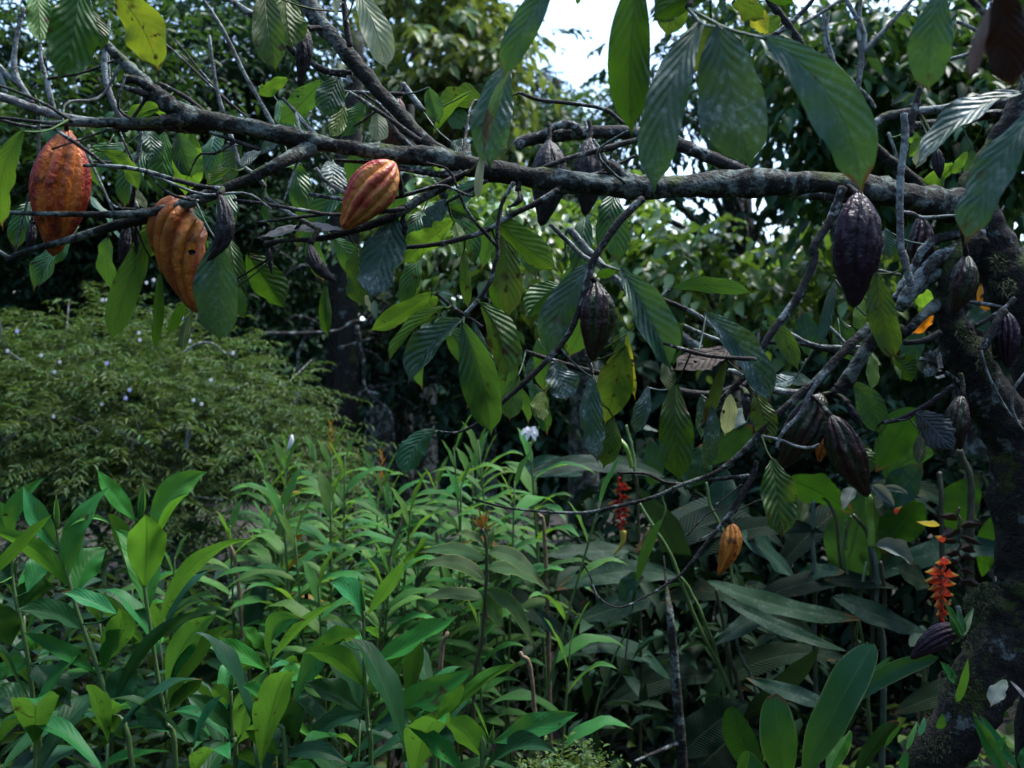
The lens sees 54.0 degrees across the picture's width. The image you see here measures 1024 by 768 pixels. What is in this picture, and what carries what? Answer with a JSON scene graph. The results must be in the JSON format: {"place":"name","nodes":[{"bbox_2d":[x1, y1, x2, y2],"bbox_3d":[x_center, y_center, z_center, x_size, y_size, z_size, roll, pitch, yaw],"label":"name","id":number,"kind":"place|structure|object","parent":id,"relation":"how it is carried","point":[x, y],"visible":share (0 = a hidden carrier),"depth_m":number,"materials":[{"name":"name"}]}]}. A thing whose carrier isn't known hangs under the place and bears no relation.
{"place":"outdoors","nodes":[
{"label":"outdoors","id":0,"kind":"place"},
{"bbox_2d":[0,362,1016,767],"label":"ground","id":1,"kind":"structure","parent":0,"point":[556,518],"depth_m":6.09,"materials":[{"name":"brown soil"}]},
{"bbox_2d":[0,644,90,767],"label":"broadleaf plant","id":2,"kind":"object","parent":1,"relation":"on","point":[31,713],"visible":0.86,"depth_m":1.90,"materials":[{"name":"green plant"}]},
{"bbox_2d":[0,623,92,767],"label":"broadleaf plant","id":3,"kind":"object","parent":1,"relation":"on","point":[59,752],"visible":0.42,"depth_m":2.27,"materials":[{"name":"green plant"}]},
{"bbox_2d":[0,570,115,767],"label":"broadleaf plant","id":4,"kind":"object","parent":1,"relation":"on","point":[23,759],"visible":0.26,"depth_m":2.74,"materials":[{"name":"green plant"}]},
{"bbox_2d":[1,587,192,767],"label":"broadleaf plant","id":5,"kind":"object","parent":1,"relation":"on","point":[97,614],"visible":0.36,"depth_m":2.85,"materials":[{"name":"green plant"}]},
{"bbox_2d":[0,486,200,767],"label":"broadleaf plant","id":6,"kind":"object","parent":1,"relation":"on","point":[75,568],"visible":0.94,"depth_m":1.99,"materials":[{"name":"green plant"}]},
{"bbox_2d":[31,513,177,767],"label":"broadleaf plant","id":7,"kind":"object","parent":1,"relation":"on","point":[116,522],"visible":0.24,"depth_m":2.99,"materials":[{"name":"green plant"}]},
{"bbox_2d":[0,0,259,234],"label":"forest tree","id":8,"kind":"object","parent":1,"relation":"on","point":[7,130],"visible":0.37,"depth_m":5.84,"materials":[{"name":"green plant"}]},
{"bbox_2d":[79,570,229,767],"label":"broadleaf plant","id":9,"kind":"object","parent":1,"relation":"on","point":[132,604],"visible":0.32,"depth_m":2.80,"materials":[{"name":"green plant"}]},
{"bbox_2d":[61,469,250,767],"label":"broadleaf plant","id":10,"kind":"object","parent":1,"relation":"on","point":[143,541],"visible":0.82,"depth_m":2.08,"materials":[{"name":"green plant"}]},
{"bbox_2d":[85,532,233,767],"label":"ginger lily","id":11,"kind":"object","parent":1,"relation":"on","point":[204,609],"visible":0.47,"depth_m":2.96,"materials":[{"name":"green plant"}]},
{"bbox_2d":[111,695,234,767],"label":"broadleaf plant","id":12,"kind":"object","parent":1,"relation":"on","point":[213,755],"visible":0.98,"depth_m":1.89,"materials":[{"name":"green plant"}]},
{"bbox_2d":[145,664,232,767],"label":"broadleaf plant","id":13,"kind":"object","parent":1,"relation":"on","point":[206,689],"visible":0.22,"depth_m":2.33,"materials":[{"name":"green plant"}]},
{"bbox_2d":[0,278,400,641],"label":"shrub","id":14,"kind":"object","parent":1,"relation":"on","point":[194,399],"visible":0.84,"depth_m":4.44,"materials":[{"name":"green plant"}]},
{"bbox_2d":[0,528,403,767],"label":"undergrowth","id":15,"kind":"object","parent":1,"relation":"on","point":[88,724],"visible":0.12,"depth_m":3.63,"materials":[{"name":"green plant"}]},
{"bbox_2d":[0,0,414,612],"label":"forest tree","id":16,"kind":"object","parent":1,"relation":"on","point":[80,256],"visible":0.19,"depth_m":6.74,"materials":[{"name":"green plant"}]},
{"bbox_2d":[258,320,394,439],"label":"dead branch","id":17,"kind":"object","parent":16,"relation":"hanging from","point":[310,331],"visible":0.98,"depth_m":5.99,"materials":[{"name":"brown wood"}]},
{"bbox_2d":[163,498,301,752],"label":"ginger lily","id":18,"kind":"object","parent":1,"relation":"on","point":[207,580],"visible":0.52,"depth_m":3.03,"materials":[{"name":"green plant"}]},
{"bbox_2d":[195,632,293,767],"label":"broadleaf plant","id":19,"kind":"object","parent":1,"relation":"on","point":[266,710],"visible":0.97,"depth_m":1.93,"materials":[{"name":"green plant"}]},
{"bbox_2d":[194,585,314,767],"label":"broadleaf plant","id":20,"kind":"object","parent":1,"relation":"on","point":[253,612],"visible":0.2,"depth_m":2.85,"materials":[{"name":"green plant"}]},
{"bbox_2d":[212,468,334,757],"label":"ginger lily","id":21,"kind":"object","parent":1,"relation":"on","point":[273,539],"visible":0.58,"depth_m":2.90,"materials":[{"name":"green plant"}]},
{"bbox_2d":[226,435,323,593],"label":"ginger lily","id":22,"kind":"object","parent":1,"relation":"on","point":[260,498],"visible":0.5,"depth_m":4.01,"materials":[{"name":"green plant"}]},
{"bbox_2d":[227,603,336,767],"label":"broadleaf plant","id":23,"kind":"object","parent":1,"relation":"on","point":[277,623],"visible":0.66,"depth_m":2.32,"materials":[{"name":"green plant"}]},
{"bbox_2d":[242,681,348,767],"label":"broadleaf plant","id":24,"kind":"object","parent":1,"relation":"on","point":[291,723],"visible":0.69,"depth_m":2.00,"materials":[{"name":"green plant"}]},
{"bbox_2d":[226,491,373,765],"bbox_3d":[-0.582,0.951,2.795,0.422,1.303,0.150,0,0,-13],"label":"ginger lily","id":25,"kind":"object","parent":1,"relation":"on","point":[292,539],"visible":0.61,"depth_m":2.80,"materials":[{"name":"green plant"}]},
{"bbox_2d":[264,546,371,741],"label":"ginger lily","id":26,"kind":"object","parent":1,"relation":"on","point":[294,607],"visible":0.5,"depth_m":2.64,"materials":[{"name":"green plant"}]},
{"bbox_2d":[265,466,392,746],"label":"ginger lily","id":27,"kind":"object","parent":1,"relation":"on","point":[326,494],"visible":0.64,"depth_m":2.90,"materials":[{"name":"green plant"}]},
{"bbox_2d":[279,414,391,738],"bbox_3d":[-0.586,0.851,3.284,0.402,1.503,0.108,0,0,21],"label":"ginger lily","id":28,"kind":"object","parent":1,"relation":"on","point":[328,462],"visible":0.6,"depth_m":3.29,"materials":[{"name":"green plant"}]},
{"bbox_2d":[265,120,410,555],"bbox_3d":[-1.162,-0.136,6.534,1.026,3.511,0.312,0,0,0],"label":"forest tree","id":29,"kind":"object","parent":1,"relation":"on","point":[330,366],"visible":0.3,"depth_m":6.57,"materials":[{"name":"brown plant"}]},
{"bbox_2d":[253,30,438,624],"bbox_3d":[-1.028,-0.291,6.224,1.134,3.855,0.342,0,0,-9],"label":"forest tree","id":30,"kind":"object","parent":1,"relation":"on","point":[346,363],"visible":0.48,"depth_m":6.24,"materials":[{"name":"brown plant"}]},
{"bbox_2d":[284,427,409,756],"bbox_3d":[-0.516,0.866,3.128,0.334,1.474,0.268,0,0,-31],"label":"ginger lily","id":31,"kind":"object","parent":1,"relation":"on","point":[356,479],"visible":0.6,"depth_m":3.11,"materials":[{"name":"green plant"}]},
{"bbox_2d":[0,470,744,767],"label":"undergrowth","id":32,"kind":"object","parent":1,"relation":"on","point":[646,703],"visible":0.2,"depth_m":3.58,"materials":[{"name":"green plant"}]},
{"bbox_2d":[163,0,592,542],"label":"forest tree","id":33,"kind":"object","parent":1,"relation":"on","point":[382,434],"visible":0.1,"depth_m":10.59,"materials":[{"name":"green plant"}]},
{"bbox_2d":[324,529,435,765],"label":"ginger lily","id":34,"kind":"object","parent":1,"relation":"on","point":[398,605],"visible":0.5,"depth_m":2.81,"materials":[{"name":"green plant"}]},
{"bbox_2d":[292,560,474,764],"bbox_3d":[-0.283,0.978,2.115,0.418,1.249,0.235,0,0,0],"label":"broadleaf plant","id":35,"kind":"object","parent":1,"relation":"on","point":[428,694],"visible":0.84,"depth_m":2.09,"materials":[{"name":"green plant"}]},
{"bbox_2d":[317,104,451,594],"bbox_3d":[-0.818,-0.153,6.820,1.045,3.535,0.242,0,0,-3],"label":"forest tree","id":36,"kind":"object","parent":1,"relation":"on","point":[399,433],"visible":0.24,"depth_m":6.88,"materials":[{"name":"brown plant"}]},
{"bbox_2d":[310,643,462,767],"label":"broadleaf plant","id":37,"kind":"object","parent":1,"relation":"on","point":[413,663],"visible":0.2,"depth_m":2.37,"materials":[{"name":"green plant"}]},
{"bbox_2d":[335,445,450,655],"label":"ginger lily","id":38,"kind":"object","parent":1,"relation":"on","point":[379,478],"visible":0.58,"depth_m":3.44,"materials":[{"name":"green plant"}]},
{"bbox_2d":[340,546,451,761],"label":"ginger lily","id":39,"kind":"object","parent":1,"relation":"on","point":[375,701],"visible":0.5,"depth_m":2.79,"materials":[{"name":"green plant"}]},
{"bbox_2d":[225,176,619,581],"bbox_3d":[-0.829,0.060,7.099,3.272,3.271,2.342,0,0,0],"label":"forest tree","id":40,"kind":"object","parent":1,"relation":"on","point":[442,359],"visible":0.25,"depth_m":6.89,"materials":[{"name":"green plant"}]},
{"bbox_2d":[339,638,505,767],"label":"broadleaf plant","id":41,"kind":"object","parent":1,"relation":"on","point":[382,674],"visible":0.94,"depth_m":1.97,"materials":[{"name":"green plant"}]},
{"bbox_2d":[388,536,469,682],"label":"ginger lily","id":42,"kind":"object","parent":1,"relation":"on","point":[418,549],"visible":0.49,"depth_m":2.96,"materials":[{"name":"green plant"}]},
{"bbox_2d":[298,0,568,560],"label":"forest tree","id":43,"kind":"object","parent":1,"relation":"on","point":[465,36],"visible":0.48,"depth_m":8.56,"materials":[{"name":"green plant"}]},
{"bbox_2d":[402,566,502,767],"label":"ginger lily","id":44,"kind":"object","parent":1,"relation":"on","point":[430,606],"visible":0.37,"depth_m":2.99,"materials":[{"name":"green plant"}]},
{"bbox_2d":[402,457,516,755],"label":"ginger lily","id":45,"kind":"object","parent":1,"relation":"on","point":[455,485],"visible":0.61,"depth_m":3.10,"materials":[{"name":"green plant"}]},
{"bbox_2d":[399,663,520,767],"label":"broadleaf plant","id":46,"kind":"object","parent":1,"relation":"on","point":[453,700],"visible":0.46,"depth_m":2.04,"materials":[{"name":"green plant"}]},
{"bbox_2d":[400,414,534,767],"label":"ginger lily","id":47,"kind":"object","parent":1,"relation":"on","point":[435,491],"visible":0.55,"depth_m":3.22,"materials":[{"name":"green plant"}]},
{"bbox_2d":[324,166,629,638],"bbox_3d":[-0.179,0.116,6.222,1.673,3.147,1.824,0,0,-31],"label":"forest tree","id":48,"kind":"object","parent":1,"relation":"on","point":[438,262],"visible":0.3,"depth_m":6.09,"materials":[{"name":"green plant"}]},
{"bbox_2d":[427,579,527,727],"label":"ginger lily","id":49,"kind":"object","parent":1,"relation":"on","point":[468,665],"visible":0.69,"depth_m":2.90,"materials":[{"name":"green plant"}]},
{"bbox_2d":[418,507,549,757],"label":"ginger lily","id":50,"kind":"object","parent":1,"relation":"on","point":[458,556],"visible":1,"depth_m":2.55,"materials":[{"name":"green plant"}]},
{"bbox_2d":[429,422,547,763],"bbox_3d":[-0.081,0.859,3.279,0.402,1.488,0.195,0,0,0],"label":"ginger lily","id":51,"kind":"object","parent":1,"relation":"on","point":[475,443],"visible":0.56,"depth_m":3.31,"materials":[{"name":"green plant"}]},
{"bbox_2d":[0,566,1017,767],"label":"ground cover","id":52,"kind":"object","parent":1,"relation":"on","point":[672,754],"visible":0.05,"depth_m":4.19,"materials":[{"name":"green plant"}]},
{"bbox_2d":[218,431,336,676],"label":"ginger lily","id":53,"kind":"object","parent":52,"relation":"on","point":[279,452],"visible":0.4,"depth_m":3.51,"materials":[{"name":"green plant"}]},
{"bbox_2d":[220,428,347,760],"bbox_3d":[-0.747,0.870,3.271,0.394,1.466,0.203,0,0,0],"label":"ginger lily","id":54,"kind":"object","parent":52,"relation":"on","point":[301,547],"visible":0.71,"depth_m":3.22,"materials":[{"name":"green plant"}]},
{"bbox_2d":[0,556,1017,767],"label":"leaf litter","id":55,"kind":"object","parent":1,"relation":"on","point":[623,742],"visible":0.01,"depth_m":4.54,"materials":[{"name":"brown plant"}]},
{"bbox_2d":[0,478,71,767],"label":"broadleaf plant","id":56,"kind":"object","parent":55,"relation":"on","point":[35,585],"visible":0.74,"depth_m":1.99,"materials":[{"name":"green plant"}]},
{"bbox_2d":[2,677,201,767],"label":"broadleaf plant","id":57,"kind":"object","parent":55,"relation":"on","point":[67,731],"visible":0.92,"depth_m":1.86,"materials":[{"name":"green plant"}]},
{"bbox_2d":[173,638,299,767],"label":"broadleaf plant","id":58,"kind":"object","parent":55,"relation":"on","point":[220,721],"visible":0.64,"depth_m":2.15,"materials":[{"name":"green plant"}]},
{"bbox_2d":[270,633,411,767],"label":"broadleaf plant","id":59,"kind":"object","parent":55,"relation":"on","point":[311,705],"visible":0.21,"depth_m":2.62,"materials":[{"name":"green plant"}]},
{"bbox_2d":[298,619,400,767],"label":"broadleaf plant","id":60,"kind":"object","parent":55,"relation":"on","point":[356,688],"visible":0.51,"depth_m":2.22,"materials":[{"name":"green plant"}]},
{"bbox_2d":[342,469,455,767],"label":"ginger lily","id":61,"kind":"object","parent":55,"relation":"on","point":[407,517],"visible":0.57,"depth_m":3.02,"materials":[{"name":"green plant"}]},
{"bbox_2d":[424,431,527,757],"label":"ginger lily","id":62,"kind":"object","parent":55,"relation":"on","point":[463,458],"visible":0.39,"depth_m":3.46,"materials":[{"name":"green plant"}]},
{"bbox_2d":[405,702,577,767],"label":"broadleaf plant","id":63,"kind":"object","parent":55,"relation":"on","point":[526,731],"visible":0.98,"depth_m":1.88,"materials":[{"name":"green plant"}]},
{"bbox_2d":[524,456,627,767],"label":"ginger lily","id":64,"kind":"object","parent":55,"relation":"on","point":[582,640],"visible":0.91,"depth_m":2.72,"materials":[{"name":"green plant"}]},
{"bbox_2d":[525,425,711,767],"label":"heliconia","id":65,"kind":"object","parent":55,"relation":"on","point":[597,550],"visible":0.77,"depth_m":3.50,"materials":[{"name":"green plant"}]},
{"bbox_2d":[0,68,1023,514],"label":"wood","id":66,"kind":"object","parent":1,"relation":"on","point":[648,370],"visible":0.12,"depth_m":15.02,"materials":[{"name":"green plant"}]},
{"bbox_2d":[445,451,578,762],"bbox_3d":[0.004,0.900,3.007,0.420,1.405,0.145,0,0,-15],"label":"ginger lily","id":67,"kind":"object","parent":1,"relation":"on","point":[526,501],"visible":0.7,"depth_m":3.00,"materials":[{"name":"green plant"}]},
{"bbox_2d":[0,0,1023,767],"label":"cacao tree","id":68,"kind":"object","parent":1,"relation":"on","point":[76,32],"visible":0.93,"depth_m":1.79,"materials":[{"name":"green plant"}]},
{"bbox_2d":[29,126,91,256],"bbox_3d":[-0.763,-0.330,1.700,0.093,0.227,0.093,0,0,0],"label":"cacao pod","id":69,"kind":"object","parent":68,"relation":"hanging from","point":[60,179],"visible":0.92,"depth_m":1.68,"materials":[{"name":"orange plant"}]},
{"bbox_2d":[147,195,207,312],"bbox_3d":[-0.561,-0.217,1.680,0.098,0.197,0.092,0,0,0],"label":"cacao pod","id":70,"kind":"object","parent":68,"relation":"hanging from","point":[177,236],"visible":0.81,"depth_m":1.65,"materials":[{"name":"orange plant"}]},
{"bbox_2d":[207,186,234,260],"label":"dried pod","id":71,"kind":"object","parent":68,"relation":"hanging from","point":[224,231],"visible":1,"depth_m":1.56,"materials":[{"name":"black plant"}]},
{"bbox_2d":[295,25,321,85],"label":"dried pod","id":72,"kind":"object","parent":68,"relation":"hanging from","point":[303,53],"visible":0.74,"depth_m":1.76,"materials":[{"name":"black plant"}]},
{"bbox_2d":[340,159,403,229],"bbox_3d":[-0.224,-0.311,1.651,0.112,0.115,0.078,0,0,-18],"label":"cacao pod","id":73,"kind":"object","parent":68,"relation":"hanging from","point":[372,188],"visible":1,"depth_m":1.63,"materials":[{"name":"orange plant"}]},
{"bbox_2d":[532,122,566,226],"bbox_3d":[0.075,-0.429,2.040,0.074,0.216,0.075,0,0,0],"label":"cacao pod","id":74,"kind":"object","parent":68,"relation":"hanging from","point":[545,210],"visible":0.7,"depth_m":2.02,"materials":[{"name":"purple plant"}]},
{"bbox_2d":[573,119,605,215],"bbox_3d":[0.158,-0.442,2.040,0.066,0.199,0.068,0,0,0],"label":"cacao pod","id":75,"kind":"object","parent":68,"relation":"hanging from","point":[590,164],"visible":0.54,"depth_m":2.02,"materials":[{"name":"purple plant"}]},
{"bbox_2d":[579,276,614,360],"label":"cacao pod","id":76,"kind":"object","parent":68,"relation":"hanging from","point":[597,316],"visible":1,"depth_m":1.70,"materials":[{"name":"purple plant"}]},
{"bbox_2d":[717,518,742,574],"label":"cacao pod","id":77,"kind":"object","parent":68,"relation":"hanging from","point":[730,544],"visible":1,"depth_m":1.78,"materials":[{"name":"orange plant"}]},
{"bbox_2d":[778,391,831,467],"bbox_3d":[0.563,0.087,1.918,0.106,0.148,0.073,0,0,20],"label":"cacao pod","id":78,"kind":"object","parent":68,"relation":"hanging from","point":[806,428],"visible":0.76,"depth_m":1.90,"materials":[{"name":"purple plant"}]},
{"bbox_2d":[810,394,870,496],"bbox_3d":[0.602,0.111,1.867,0.120,0.200,0.076,0,0,23],"label":"cacao pod","id":79,"kind":"object","parent":68,"relation":"hanging from","point":[844,447],"visible":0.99,"depth_m":1.84,"materials":[{"name":"purple plant"}]},
{"bbox_2d":[831,183,883,307],"bbox_3d":[0.625,-0.258,1.820,0.090,0.240,0.093,0,0,28],"label":"cacao pod","id":80,"kind":"object","parent":68,"relation":"hanging from","point":[857,245],"visible":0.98,"depth_m":1.79,"materials":[{"name":"purple plant"}]},
{"bbox_2d":[906,214,934,267],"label":"cacao pod","id":81,"kind":"object","parent":68,"relation":"hanging from","point":[921,231],"visible":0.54,"depth_m":2.09,"materials":[{"name":"purple plant"}]},
{"bbox_2d":[911,605,961,659],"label":"cacao pod","id":82,"kind":"object","parent":68,"relation":"hanging from","point":[938,637],"visible":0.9,"depth_m":1.84,"materials":[{"name":"purple plant"}]},
{"bbox_2d":[885,600,1023,767],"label":"epiphyte","id":83,"kind":"object","parent":68,"relation":"attached to","point":[997,750],"visible":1,"depth_m":1.83,"materials":[{"name":"green plant"}]},
{"bbox_2d":[949,217,978,313],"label":"cacao pod","id":84,"kind":"object","parent":68,"relation":"hanging from","point":[964,282],"visible":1,"depth_m":1.84,"materials":[{"name":"purple plant"}]},
{"bbox_2d":[994,308,1020,367],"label":"cacao pod","id":85,"kind":"object","parent":68,"relation":"hanging from","point":[1007,340],"visible":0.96,"depth_m":1.91,"materials":[{"name":"purple plant"}]},
{"bbox_2d":[478,426,596,710],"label":"ginger lily","id":86,"kind":"object","parent":1,"relation":"on","point":[527,479],"visible":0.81,"depth_m":3.22,"materials":[{"name":"green plant"}]},
{"bbox_2d":[536,512,552,760],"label":"withered stalk","id":87,"kind":"object","parent":1,"relation":"on","point":[548,636],"visible":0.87,"depth_m":3.00,"materials":[{"name":"brown plant"}]},
{"bbox_2d":[461,72,654,539],"bbox_3d":[0.617,-0.816,10.667,2.746,5.083,2.912,0,0,0],"label":"forest tree","id":88,"kind":"object","parent":1,"relation":"on","point":[577,446],"visible":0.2,"depth_m":10.82,"materials":[{"name":"green plant"}]},
{"bbox_2d":[513,47,604,482],"bbox_3d":[0.375,-1.904,16.686,1.712,7.308,2.404,0,0,33],"label":"forest tree","id":89,"kind":"object","parent":1,"relation":"on","point":[556,81],"visible":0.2,"depth_m":16.86,"materials":[{"name":"green plant"}]},
{"bbox_2d":[491,602,632,760],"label":"ginger lily","id":90,"kind":"object","parent":1,"relation":"on","point":[589,726],"visible":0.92,"depth_m":2.60,"materials":[{"name":"green plant"}]},
{"bbox_2d":[489,732,646,767],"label":"shrub","id":91,"kind":"object","parent":1,"relation":"on","point":[545,762],"visible":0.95,"depth_m":2.03,"materials":[{"name":"green plant"}]},
{"bbox_2d":[634,556,687,767],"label":"sapling stem","id":92,"kind":"object","parent":1,"relation":"on","point":[680,744],"visible":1,"depth_m":2.59,"materials":[{"name":"grey plant"}]},
{"bbox_2d":[446,455,924,767],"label":"heliconia","id":93,"kind":"object","parent":1,"relation":"on","point":[757,610],"visible":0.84,"depth_m":3.06,"materials":[{"name":"green plant"}]},
{"bbox_2d":[568,0,840,496],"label":"forest tree","id":94,"kind":"object","parent":1,"relation":"on","point":[739,207],"visible":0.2,"depth_m":8.61,"materials":[{"name":"green plant"}]},
{"bbox_2d":[530,169,922,621],"bbox_3d":[1.066,0.163,6.368,2.981,3.064,1.724,0,0,16],"label":"forest tree","id":95,"kind":"object","parent":1,"relation":"on","point":[773,289],"visible":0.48,"depth_m":6.04,"materials":[{"name":"green plant"}]},
{"bbox_2d":[464,414,993,767],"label":"broadleaf plants","id":96,"kind":"object","parent":1,"relation":"on","point":[743,567],"visible":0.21,"depth_m":4.24,"materials":[{"name":"green plant"}]},
{"bbox_2d":[499,0,1023,540],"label":"cacao tree","id":97,"kind":"object","parent":1,"relation":"on","point":[733,118],"visible":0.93,"depth_m":1.16,"materials":[{"name":"green plant"}]},
{"bbox_2d":[944,373,969,449],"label":"cacao pod","id":98,"kind":"object","parent":97,"relation":"hanging from","point":[957,412],"visible":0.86,"depth_m":1.82,"materials":[{"name":"purple plant"}]},
{"bbox_2d":[612,394,1018,760],"bbox_3d":[1.448,1.000,4.923,2.115,1.998,1.392,0,0,0],"label":"flowering bush","id":99,"kind":"object","parent":1,"relation":"on","point":[800,566],"visible":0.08,"depth_m":4.67,"materials":[{"name":"green plant"}]},
{"bbox_2d":[634,307,1013,767],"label":"heliconia","id":100,"kind":"object","parent":1,"relation":"on","point":[862,535],"visible":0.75,"depth_m":3.12,"materials":[{"name":"green plant"}]},
{"bbox_2d":[722,643,938,767],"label":"broad ginger","id":101,"kind":"object","parent":1,"relation":"on","point":[857,676],"visible":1,"depth_m":1.83,"materials":[{"name":"green plant"}]},
{"bbox_2d":[651,0,1023,642],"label":"forest tree","id":102,"kind":"object","parent":1,"relation":"on","point":[898,83],"visible":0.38,"depth_m":5.09,"materials":[{"name":"green plant"}]},
{"bbox_2d":[717,0,1023,517],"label":"forest tree","id":103,"kind":"object","parent":1,"relation":"on","point":[928,390],"visible":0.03,"depth_m":6.91,"materials":[{"name":"green plant"}]},
{"bbox_2d":[0,0,1023,359],"label":"sky","id":104,"kind":"structure","parent":0,"point":[596,16],"materials":[{"name":"white"}]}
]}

